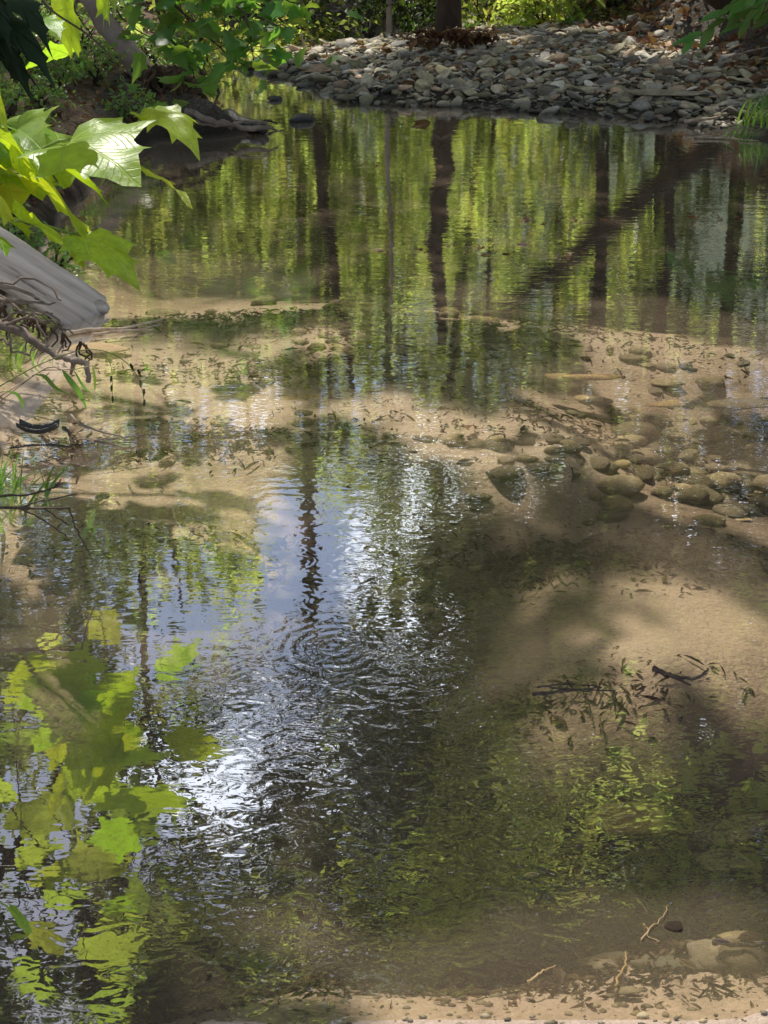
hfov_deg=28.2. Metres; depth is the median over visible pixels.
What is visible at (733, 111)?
river cobble
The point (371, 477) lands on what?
submerged stone
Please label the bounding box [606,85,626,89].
river cobble
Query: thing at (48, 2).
bank herb
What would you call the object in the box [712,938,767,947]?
dark stick
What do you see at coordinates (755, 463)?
submerged stone
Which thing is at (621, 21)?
river cobble
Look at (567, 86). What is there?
river cobble
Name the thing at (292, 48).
river cobble
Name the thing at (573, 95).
river cobble
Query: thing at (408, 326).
submerged stone
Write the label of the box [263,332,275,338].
submerged stone
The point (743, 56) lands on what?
river cobble
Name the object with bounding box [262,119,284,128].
driftwood snag
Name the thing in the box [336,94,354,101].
river cobble
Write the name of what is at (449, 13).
thick tree
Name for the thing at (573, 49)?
river cobble
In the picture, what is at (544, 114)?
river cobble
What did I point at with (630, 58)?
river cobble
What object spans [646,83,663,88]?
river cobble
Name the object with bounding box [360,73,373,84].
river cobble
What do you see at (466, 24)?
grass tuft
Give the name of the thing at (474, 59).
river cobble
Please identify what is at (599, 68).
river cobble
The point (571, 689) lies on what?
submerged stick
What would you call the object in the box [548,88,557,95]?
river cobble
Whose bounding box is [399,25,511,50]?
debris pile
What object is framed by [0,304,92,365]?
root tangle
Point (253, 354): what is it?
submerged stone
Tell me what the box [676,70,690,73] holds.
river cobble
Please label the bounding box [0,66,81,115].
bank herb
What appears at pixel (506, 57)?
river cobble
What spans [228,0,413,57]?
understorey shrub
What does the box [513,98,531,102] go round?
river cobble
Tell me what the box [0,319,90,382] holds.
exposed root
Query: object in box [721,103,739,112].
river cobble
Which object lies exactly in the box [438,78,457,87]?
river cobble
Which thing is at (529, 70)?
river cobble
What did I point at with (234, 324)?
submerged stone
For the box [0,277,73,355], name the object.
root tangle
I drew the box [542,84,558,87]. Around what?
river cobble
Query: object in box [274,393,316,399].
tan stone
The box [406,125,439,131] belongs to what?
river cobble
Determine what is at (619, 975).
orange twig
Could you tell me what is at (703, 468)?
submerged stone
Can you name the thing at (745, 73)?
river cobble
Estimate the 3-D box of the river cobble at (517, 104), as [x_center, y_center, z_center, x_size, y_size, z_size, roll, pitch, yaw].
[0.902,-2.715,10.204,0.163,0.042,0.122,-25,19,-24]
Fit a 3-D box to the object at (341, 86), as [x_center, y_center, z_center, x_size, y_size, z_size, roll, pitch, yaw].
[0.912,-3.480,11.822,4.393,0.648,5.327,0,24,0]
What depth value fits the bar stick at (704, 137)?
9.21 m
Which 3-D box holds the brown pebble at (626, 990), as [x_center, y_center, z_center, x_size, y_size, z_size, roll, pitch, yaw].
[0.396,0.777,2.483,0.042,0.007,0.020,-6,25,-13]
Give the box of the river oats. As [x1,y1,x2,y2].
[0,349,145,405]
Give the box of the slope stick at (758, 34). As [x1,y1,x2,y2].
[752,26,767,39]
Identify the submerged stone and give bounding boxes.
[146,308,179,315]
[149,425,164,433]
[173,328,186,331]
[225,322,241,326]
[239,351,259,357]
[243,343,260,348]
[247,329,258,332]
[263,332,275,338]
[328,343,345,349]
[334,447,350,454]
[347,362,358,367]
[351,342,366,344]
[363,473,385,481]
[364,439,387,446]
[406,323,416,328]
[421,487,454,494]
[438,572,479,595]
[440,306,461,316]
[462,446,481,449]
[522,433,537,438]
[538,348,551,352]
[576,458,583,464]
[590,456,609,469]
[632,464,660,480]
[636,360,654,367]
[648,386,662,393]
[687,416,696,423]
[689,466,706,469]
[731,456,767,470]
[735,360,749,364]
[735,518,751,520]
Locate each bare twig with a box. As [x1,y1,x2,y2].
[0,479,64,497]
[0,494,90,555]
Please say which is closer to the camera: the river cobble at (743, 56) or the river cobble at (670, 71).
the river cobble at (670, 71)
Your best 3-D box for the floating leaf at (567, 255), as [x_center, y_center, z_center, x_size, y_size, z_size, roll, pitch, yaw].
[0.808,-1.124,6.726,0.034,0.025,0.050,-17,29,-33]
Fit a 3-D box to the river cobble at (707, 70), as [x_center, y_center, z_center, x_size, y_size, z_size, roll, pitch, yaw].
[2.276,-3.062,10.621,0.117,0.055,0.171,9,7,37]
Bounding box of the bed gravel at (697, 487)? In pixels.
[1,295,767,1023]
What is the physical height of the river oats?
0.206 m
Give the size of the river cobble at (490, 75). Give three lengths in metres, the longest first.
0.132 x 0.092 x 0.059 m
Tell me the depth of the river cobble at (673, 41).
11.44 m
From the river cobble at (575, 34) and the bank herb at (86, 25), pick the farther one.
the river cobble at (575, 34)
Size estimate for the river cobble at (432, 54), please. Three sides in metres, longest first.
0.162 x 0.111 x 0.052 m
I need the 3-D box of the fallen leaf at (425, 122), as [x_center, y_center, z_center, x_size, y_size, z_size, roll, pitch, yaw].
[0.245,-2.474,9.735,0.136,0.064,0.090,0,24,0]
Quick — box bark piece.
[16,418,59,433]
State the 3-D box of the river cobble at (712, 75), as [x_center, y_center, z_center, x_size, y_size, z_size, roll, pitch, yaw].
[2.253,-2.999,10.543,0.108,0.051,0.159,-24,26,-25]
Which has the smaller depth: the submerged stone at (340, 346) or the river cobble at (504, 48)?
the submerged stone at (340, 346)
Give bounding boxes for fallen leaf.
[413,119,432,126]
[730,139,739,152]
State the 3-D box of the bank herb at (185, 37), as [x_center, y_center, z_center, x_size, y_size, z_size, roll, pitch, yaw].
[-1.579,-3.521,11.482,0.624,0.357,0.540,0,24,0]
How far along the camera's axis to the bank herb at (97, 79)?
9.25 m
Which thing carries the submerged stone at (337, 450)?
on the ground at (148, 746)
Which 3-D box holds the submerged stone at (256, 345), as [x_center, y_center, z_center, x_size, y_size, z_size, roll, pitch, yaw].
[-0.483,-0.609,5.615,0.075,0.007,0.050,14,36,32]
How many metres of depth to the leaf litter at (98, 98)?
9.27 m
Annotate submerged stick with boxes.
[532,680,615,695]
[609,876,648,914]
[652,666,708,685]
[660,789,767,828]
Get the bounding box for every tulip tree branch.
[74,0,233,61]
[116,0,344,124]
[197,0,365,37]
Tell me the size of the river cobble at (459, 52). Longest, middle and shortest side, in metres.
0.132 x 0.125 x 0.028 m
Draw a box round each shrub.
[140,0,286,58]
[188,9,333,64]
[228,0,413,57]
[274,0,433,42]
[288,0,424,27]
[352,0,463,35]
[461,0,569,26]
[462,0,511,24]
[484,0,584,27]
[507,0,632,19]
[590,0,622,7]
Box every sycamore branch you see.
[0,0,131,130]
[0,106,155,238]
[0,200,141,291]
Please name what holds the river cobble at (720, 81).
on the ground at (148, 746)
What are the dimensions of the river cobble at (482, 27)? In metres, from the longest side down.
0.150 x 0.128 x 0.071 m
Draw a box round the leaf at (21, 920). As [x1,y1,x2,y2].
[0,901,38,950]
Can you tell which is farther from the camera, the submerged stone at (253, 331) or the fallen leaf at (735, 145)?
the fallen leaf at (735, 145)
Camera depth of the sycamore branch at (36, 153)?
3.89 m
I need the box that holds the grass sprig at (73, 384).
[0,365,95,408]
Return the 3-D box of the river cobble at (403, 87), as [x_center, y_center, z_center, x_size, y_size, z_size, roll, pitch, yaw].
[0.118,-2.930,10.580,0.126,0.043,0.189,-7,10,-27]
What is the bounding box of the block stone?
[627,953,721,973]
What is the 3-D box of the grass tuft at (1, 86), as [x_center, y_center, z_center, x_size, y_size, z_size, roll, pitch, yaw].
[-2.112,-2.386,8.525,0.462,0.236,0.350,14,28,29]
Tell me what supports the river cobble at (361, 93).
on the ground at (148, 746)
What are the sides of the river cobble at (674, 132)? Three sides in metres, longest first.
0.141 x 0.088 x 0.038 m
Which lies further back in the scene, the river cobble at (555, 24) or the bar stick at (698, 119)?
the river cobble at (555, 24)
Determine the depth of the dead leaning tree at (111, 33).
9.62 m
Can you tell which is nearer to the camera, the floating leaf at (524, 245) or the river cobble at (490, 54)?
the floating leaf at (524, 245)
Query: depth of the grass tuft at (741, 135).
9.21 m
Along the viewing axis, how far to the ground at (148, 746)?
3.98 m
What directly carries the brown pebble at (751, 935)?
on the bed gravel at (697, 487)
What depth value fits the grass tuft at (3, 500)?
4.25 m
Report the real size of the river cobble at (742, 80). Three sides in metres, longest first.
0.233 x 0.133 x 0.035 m
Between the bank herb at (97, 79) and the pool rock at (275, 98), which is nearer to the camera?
the bank herb at (97, 79)
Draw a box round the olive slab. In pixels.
[689,813,767,845]
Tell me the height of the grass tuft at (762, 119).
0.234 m
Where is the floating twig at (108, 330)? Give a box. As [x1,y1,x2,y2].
[65,319,162,335]
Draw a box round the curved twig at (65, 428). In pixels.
[9,426,71,448]
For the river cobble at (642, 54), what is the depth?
11.14 m
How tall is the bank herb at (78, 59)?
0.246 m
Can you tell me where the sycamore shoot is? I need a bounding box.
[98,103,202,208]
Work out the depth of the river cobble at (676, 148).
9.55 m
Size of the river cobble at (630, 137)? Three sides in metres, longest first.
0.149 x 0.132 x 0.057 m
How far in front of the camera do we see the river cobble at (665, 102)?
9.96 m
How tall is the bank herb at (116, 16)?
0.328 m
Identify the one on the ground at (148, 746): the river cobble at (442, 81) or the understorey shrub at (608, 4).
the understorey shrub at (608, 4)
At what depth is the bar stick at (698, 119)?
9.55 m
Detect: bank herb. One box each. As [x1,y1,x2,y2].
[0,53,62,87]
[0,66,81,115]
[0,67,39,119]
[0,203,53,246]
[26,55,86,90]
[28,241,93,277]
[30,175,60,198]
[33,4,89,46]
[36,0,81,14]
[41,40,116,75]
[45,114,65,133]
[55,33,130,86]
[75,9,107,51]
[80,0,133,26]
[86,27,149,67]
[93,83,159,122]
[131,24,192,64]
[143,21,214,52]
[163,54,215,75]
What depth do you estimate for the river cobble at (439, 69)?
10.87 m
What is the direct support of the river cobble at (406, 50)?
on the ground at (148, 746)
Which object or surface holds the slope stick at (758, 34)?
on the ground at (148, 746)
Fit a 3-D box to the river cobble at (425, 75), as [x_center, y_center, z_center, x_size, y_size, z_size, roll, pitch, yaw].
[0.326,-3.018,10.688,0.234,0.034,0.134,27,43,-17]
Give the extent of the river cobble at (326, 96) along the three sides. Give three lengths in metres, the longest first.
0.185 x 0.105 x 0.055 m
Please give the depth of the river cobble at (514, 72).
10.76 m
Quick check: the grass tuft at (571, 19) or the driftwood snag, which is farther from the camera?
the grass tuft at (571, 19)
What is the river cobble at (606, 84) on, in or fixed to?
on the ground at (148, 746)
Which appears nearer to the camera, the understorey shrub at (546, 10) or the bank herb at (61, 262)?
the bank herb at (61, 262)
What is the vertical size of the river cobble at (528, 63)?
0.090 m
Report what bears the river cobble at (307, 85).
on the ground at (148, 746)
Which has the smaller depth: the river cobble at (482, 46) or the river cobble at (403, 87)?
the river cobble at (403, 87)
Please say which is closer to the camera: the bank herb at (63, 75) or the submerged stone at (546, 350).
the submerged stone at (546, 350)
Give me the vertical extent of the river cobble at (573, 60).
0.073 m
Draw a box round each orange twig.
[527,965,555,982]
[614,951,626,986]
[640,905,668,941]
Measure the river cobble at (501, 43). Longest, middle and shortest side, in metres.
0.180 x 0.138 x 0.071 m
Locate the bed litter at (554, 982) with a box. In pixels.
[0,304,767,1023]
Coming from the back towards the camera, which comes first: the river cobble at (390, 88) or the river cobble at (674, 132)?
the river cobble at (390, 88)
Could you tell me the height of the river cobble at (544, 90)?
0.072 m
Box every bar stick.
[684,115,720,122]
[694,136,758,140]
[721,47,767,61]
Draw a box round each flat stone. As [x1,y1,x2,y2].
[544,373,568,378]
[562,374,623,379]
[648,399,686,406]
[707,397,767,409]
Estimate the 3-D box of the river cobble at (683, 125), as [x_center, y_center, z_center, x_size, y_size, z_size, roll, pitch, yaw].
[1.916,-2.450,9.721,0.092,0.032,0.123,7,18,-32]
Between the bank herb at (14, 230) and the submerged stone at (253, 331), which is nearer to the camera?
the submerged stone at (253, 331)
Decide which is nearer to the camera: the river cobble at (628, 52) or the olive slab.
the olive slab
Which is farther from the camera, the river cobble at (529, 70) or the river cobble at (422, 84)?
the river cobble at (529, 70)
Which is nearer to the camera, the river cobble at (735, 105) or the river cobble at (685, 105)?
the river cobble at (735, 105)
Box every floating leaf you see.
[369,248,384,253]
[481,253,494,259]
[517,243,529,249]
[561,218,566,225]
[564,252,571,259]
[581,251,587,257]
[757,212,765,220]
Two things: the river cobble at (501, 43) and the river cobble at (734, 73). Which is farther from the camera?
the river cobble at (501, 43)
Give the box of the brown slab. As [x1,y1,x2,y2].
[695,848,754,871]
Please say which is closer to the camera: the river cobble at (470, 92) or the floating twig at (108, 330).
the floating twig at (108, 330)
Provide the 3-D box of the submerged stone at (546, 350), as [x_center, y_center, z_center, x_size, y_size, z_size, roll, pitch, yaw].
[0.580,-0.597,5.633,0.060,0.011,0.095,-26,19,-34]
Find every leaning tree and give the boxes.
[79,0,151,78]
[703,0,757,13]
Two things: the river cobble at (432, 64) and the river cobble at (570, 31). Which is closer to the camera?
the river cobble at (432, 64)
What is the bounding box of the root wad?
[122,63,277,131]
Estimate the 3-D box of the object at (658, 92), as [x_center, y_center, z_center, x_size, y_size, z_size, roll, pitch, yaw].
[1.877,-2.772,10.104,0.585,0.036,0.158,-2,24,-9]
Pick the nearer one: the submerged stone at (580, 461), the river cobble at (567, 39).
the submerged stone at (580, 461)
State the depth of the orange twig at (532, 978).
2.49 m
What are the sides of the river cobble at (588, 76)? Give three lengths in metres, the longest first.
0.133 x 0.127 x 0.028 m
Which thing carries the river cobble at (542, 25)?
on the ground at (148, 746)
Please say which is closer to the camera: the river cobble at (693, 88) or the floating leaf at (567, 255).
the floating leaf at (567, 255)
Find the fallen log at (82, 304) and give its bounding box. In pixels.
[0,227,109,333]
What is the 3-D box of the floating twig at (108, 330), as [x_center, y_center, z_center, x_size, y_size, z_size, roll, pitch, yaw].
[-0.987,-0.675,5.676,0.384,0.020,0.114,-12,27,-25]
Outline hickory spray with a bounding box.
[672,0,767,55]
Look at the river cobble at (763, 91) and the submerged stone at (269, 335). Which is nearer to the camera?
the submerged stone at (269, 335)
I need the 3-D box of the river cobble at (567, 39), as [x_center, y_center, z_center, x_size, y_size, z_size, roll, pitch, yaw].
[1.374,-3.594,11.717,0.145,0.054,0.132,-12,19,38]
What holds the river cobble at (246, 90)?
on the ground at (148, 746)
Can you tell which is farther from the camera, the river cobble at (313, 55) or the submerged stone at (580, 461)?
the river cobble at (313, 55)
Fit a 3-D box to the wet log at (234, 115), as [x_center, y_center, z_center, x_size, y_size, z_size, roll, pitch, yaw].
[-0.910,-2.428,9.558,0.569,0.156,0.206,16,29,32]
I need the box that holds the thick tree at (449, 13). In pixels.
[435,0,461,31]
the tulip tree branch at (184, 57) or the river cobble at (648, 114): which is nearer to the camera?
the tulip tree branch at (184, 57)
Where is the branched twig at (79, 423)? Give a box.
[68,412,143,440]
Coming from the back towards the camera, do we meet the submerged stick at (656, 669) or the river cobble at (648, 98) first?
the river cobble at (648, 98)
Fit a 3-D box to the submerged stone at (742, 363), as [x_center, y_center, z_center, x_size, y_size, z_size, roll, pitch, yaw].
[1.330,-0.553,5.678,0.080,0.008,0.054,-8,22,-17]
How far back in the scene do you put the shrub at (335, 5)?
14.20 m
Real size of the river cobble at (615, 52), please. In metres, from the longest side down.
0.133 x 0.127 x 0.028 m
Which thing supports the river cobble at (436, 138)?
on the ground at (148, 746)
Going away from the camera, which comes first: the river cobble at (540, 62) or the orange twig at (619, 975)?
the orange twig at (619, 975)
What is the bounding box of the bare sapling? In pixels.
[386,0,391,32]
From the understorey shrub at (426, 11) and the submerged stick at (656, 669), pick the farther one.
the understorey shrub at (426, 11)
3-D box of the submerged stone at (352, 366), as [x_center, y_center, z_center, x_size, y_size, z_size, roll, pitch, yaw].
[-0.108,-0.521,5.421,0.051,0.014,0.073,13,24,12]
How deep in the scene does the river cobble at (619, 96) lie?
10.15 m
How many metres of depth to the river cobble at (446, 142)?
10.13 m
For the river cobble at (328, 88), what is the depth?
10.81 m
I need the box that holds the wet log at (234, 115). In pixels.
[224,108,268,135]
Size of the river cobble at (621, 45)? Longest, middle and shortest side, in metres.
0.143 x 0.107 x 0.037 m
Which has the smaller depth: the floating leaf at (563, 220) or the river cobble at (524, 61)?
the floating leaf at (563, 220)
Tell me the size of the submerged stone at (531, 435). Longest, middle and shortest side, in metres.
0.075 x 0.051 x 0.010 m
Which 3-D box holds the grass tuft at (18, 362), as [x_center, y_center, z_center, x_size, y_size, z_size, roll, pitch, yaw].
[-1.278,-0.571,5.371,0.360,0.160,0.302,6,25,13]
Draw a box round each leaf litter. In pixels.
[1,0,344,228]
[305,0,767,100]
[569,0,767,82]
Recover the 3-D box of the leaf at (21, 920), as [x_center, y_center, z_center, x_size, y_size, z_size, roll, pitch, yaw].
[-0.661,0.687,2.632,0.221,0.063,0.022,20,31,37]
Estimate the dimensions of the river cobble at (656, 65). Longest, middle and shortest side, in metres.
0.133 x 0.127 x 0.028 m
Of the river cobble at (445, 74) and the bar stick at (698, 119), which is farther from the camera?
the river cobble at (445, 74)
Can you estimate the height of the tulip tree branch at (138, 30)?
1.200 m
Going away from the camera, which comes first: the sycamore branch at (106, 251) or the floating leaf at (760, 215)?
the sycamore branch at (106, 251)
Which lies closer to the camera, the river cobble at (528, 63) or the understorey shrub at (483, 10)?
the river cobble at (528, 63)
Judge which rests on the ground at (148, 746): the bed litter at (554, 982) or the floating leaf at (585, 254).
the bed litter at (554, 982)
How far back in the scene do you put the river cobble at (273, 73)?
11.55 m
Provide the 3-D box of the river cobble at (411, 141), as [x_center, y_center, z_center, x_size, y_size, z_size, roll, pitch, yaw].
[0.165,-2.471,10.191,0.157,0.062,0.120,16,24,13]
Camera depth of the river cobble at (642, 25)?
11.90 m
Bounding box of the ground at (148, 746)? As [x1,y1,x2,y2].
[0,0,767,1023]
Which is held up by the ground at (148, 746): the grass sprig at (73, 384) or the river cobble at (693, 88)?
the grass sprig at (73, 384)
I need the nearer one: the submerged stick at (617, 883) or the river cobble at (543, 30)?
the submerged stick at (617, 883)
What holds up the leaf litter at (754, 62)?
on the ground at (148, 746)
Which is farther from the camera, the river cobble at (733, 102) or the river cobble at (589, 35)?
the river cobble at (589, 35)
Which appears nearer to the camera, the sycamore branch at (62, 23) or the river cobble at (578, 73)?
the sycamore branch at (62, 23)
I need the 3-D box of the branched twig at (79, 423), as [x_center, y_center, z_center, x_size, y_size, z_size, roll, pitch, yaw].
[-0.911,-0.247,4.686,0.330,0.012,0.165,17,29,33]
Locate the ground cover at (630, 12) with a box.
[370,1,638,28]
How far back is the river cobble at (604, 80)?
10.46 m
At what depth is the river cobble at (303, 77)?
11.26 m
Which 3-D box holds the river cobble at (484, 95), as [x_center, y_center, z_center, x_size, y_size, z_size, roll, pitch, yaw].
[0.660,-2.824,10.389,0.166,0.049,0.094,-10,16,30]
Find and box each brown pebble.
[614,986,640,994]
[661,921,682,932]
[737,931,763,940]
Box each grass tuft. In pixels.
[0,67,30,100]
[0,330,70,372]
[0,448,60,510]
[0,449,74,533]
[52,5,90,24]
[398,14,430,34]
[462,11,491,27]
[556,6,597,27]
[715,119,764,142]
[734,94,767,127]
[741,84,767,110]
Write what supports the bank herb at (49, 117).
on the ground at (148, 746)
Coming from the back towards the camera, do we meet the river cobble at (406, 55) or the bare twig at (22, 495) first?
the river cobble at (406, 55)
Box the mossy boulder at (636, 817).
[581,801,669,833]
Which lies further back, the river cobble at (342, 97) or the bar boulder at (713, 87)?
the river cobble at (342, 97)
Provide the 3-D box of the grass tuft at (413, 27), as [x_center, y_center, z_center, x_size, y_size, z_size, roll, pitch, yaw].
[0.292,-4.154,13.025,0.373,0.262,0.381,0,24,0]
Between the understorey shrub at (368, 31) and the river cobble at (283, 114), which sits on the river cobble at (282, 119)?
the river cobble at (283, 114)
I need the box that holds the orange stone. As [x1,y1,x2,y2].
[68,342,129,353]
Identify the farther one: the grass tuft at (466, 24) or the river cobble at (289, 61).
the grass tuft at (466, 24)
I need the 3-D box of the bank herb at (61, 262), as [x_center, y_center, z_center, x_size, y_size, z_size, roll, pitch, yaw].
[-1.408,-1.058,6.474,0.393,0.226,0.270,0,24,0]
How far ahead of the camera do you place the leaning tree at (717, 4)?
11.36 m
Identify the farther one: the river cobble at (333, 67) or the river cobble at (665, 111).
the river cobble at (333, 67)
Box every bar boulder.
[467,50,490,53]
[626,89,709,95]
[705,86,727,89]
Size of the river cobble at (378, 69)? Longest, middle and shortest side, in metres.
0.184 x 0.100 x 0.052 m
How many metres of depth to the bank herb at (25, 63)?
8.96 m
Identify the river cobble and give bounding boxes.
[234,88,257,92]
[252,70,265,78]
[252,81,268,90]
[259,75,274,82]
[267,70,281,76]
[276,117,288,121]
[279,110,288,118]
[286,56,293,63]
[288,44,299,51]
[295,72,319,81]
[295,82,314,88]
[295,90,311,101]
[296,67,307,70]
[308,60,320,64]
[309,39,319,45]
[309,52,320,58]
[311,63,328,73]
[312,74,334,82]
[319,91,332,101]
[320,86,334,92]
[325,41,335,46]
[330,65,340,70]
[336,39,350,45]
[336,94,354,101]
[337,114,359,128]
[339,57,354,63]
[345,37,356,44]
[346,59,366,68]
[354,87,369,94]
[359,91,370,95]
[359,94,373,107]
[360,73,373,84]
[374,68,386,74]
[381,84,398,92]
[390,40,406,46]
[393,134,406,144]
[395,48,409,53]
[397,85,411,90]
[400,53,416,58]
[404,136,419,146]
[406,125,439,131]
[414,79,431,92]
[415,81,430,88]
[416,70,436,84]
[418,52,438,57]
[424,62,441,66]
[429,134,441,141]
[435,65,451,73]
[436,68,450,83]
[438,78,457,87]
[441,55,453,61]
[442,135,455,144]
[456,50,465,55]
[462,87,477,95]
[464,56,479,62]
[469,43,485,49]
[473,49,492,55]
[473,91,491,98]
[475,25,486,30]
[476,67,492,73]
[481,56,497,65]
[483,72,493,79]
[490,84,506,95]
[494,40,510,46]
[497,46,507,52]
[500,59,512,64]
[502,53,515,59]
[504,68,520,77]
[505,73,513,80]
[506,33,519,38]
[506,45,519,52]
[510,78,527,86]
[511,100,530,108]
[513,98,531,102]
[515,37,525,44]
[519,60,538,66]
[519,61,532,68]
[521,82,535,90]
[524,67,534,72]
[525,31,546,35]
[526,36,542,41]
[526,109,541,112]
[528,58,549,65]
[531,23,548,28]
[532,28,550,34]
[536,86,560,95]
[536,106,559,121]
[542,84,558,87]
[543,66,567,71]
[544,21,560,26]
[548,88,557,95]
[550,80,565,88]
[554,53,569,62]
[558,36,573,43]
[564,84,574,89]
[566,91,582,100]
[567,57,582,64]
[568,28,580,33]
[568,31,580,37]
[568,47,581,51]
[568,71,582,75]
[572,21,585,26]
[572,86,585,92]
[576,86,597,92]
[579,34,599,37]
[580,74,598,79]
[581,28,595,33]
[585,55,603,61]
[590,47,599,54]
[592,66,605,70]
[596,76,619,83]
[596,82,613,90]
[598,26,609,31]
[598,31,610,36]
[605,48,621,56]
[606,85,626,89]
[610,87,621,92]
[610,116,627,128]
[611,32,626,36]
[612,93,623,98]
[614,42,625,50]
[618,18,628,24]
[619,133,638,142]
[620,97,632,102]
[623,48,632,56]
[625,36,637,44]
[626,55,639,62]
[632,98,651,110]
[633,127,658,135]
[635,51,649,57]
[636,21,650,30]
[637,95,653,101]
[640,111,655,118]
[646,63,661,67]
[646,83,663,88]
[647,56,659,63]
[650,144,664,153]
[653,101,672,104]
[653,106,673,115]
[654,57,672,68]
[655,76,666,81]
[658,68,678,76]
[669,100,680,106]
[670,85,688,89]
[670,129,682,136]
[671,38,682,47]
[673,145,685,152]
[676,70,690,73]
[677,58,690,64]
[677,123,690,128]
[677,141,691,147]
[678,102,700,108]
[686,86,698,90]
[691,52,704,56]
[694,97,711,104]
[703,67,721,73]
[703,73,722,78]
[713,79,725,84]
[716,99,735,107]
[717,54,732,66]
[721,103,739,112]
[725,70,741,75]
[725,100,742,107]
[727,107,742,116]
[735,78,753,82]
[735,99,749,105]
[737,54,748,63]
[739,68,752,78]
[746,94,760,99]
[754,88,767,94]
[756,57,767,65]
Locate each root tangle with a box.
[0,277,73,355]
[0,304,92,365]
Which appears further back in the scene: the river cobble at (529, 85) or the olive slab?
the river cobble at (529, 85)
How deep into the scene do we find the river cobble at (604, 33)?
12.01 m
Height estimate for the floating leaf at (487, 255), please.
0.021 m
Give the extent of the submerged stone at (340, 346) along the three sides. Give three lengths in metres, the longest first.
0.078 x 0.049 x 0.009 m
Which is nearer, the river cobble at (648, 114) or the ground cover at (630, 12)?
the river cobble at (648, 114)
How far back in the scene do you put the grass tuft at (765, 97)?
9.66 m
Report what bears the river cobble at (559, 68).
on the ground at (148, 746)
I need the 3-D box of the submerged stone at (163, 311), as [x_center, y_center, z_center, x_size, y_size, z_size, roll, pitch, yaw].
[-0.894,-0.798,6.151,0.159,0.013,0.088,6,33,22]
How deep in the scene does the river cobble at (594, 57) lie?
11.11 m
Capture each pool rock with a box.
[267,95,282,101]
[288,113,314,128]
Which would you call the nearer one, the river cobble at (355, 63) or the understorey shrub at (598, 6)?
the river cobble at (355, 63)
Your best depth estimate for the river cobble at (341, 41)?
12.25 m
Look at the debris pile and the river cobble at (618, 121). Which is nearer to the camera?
the river cobble at (618, 121)

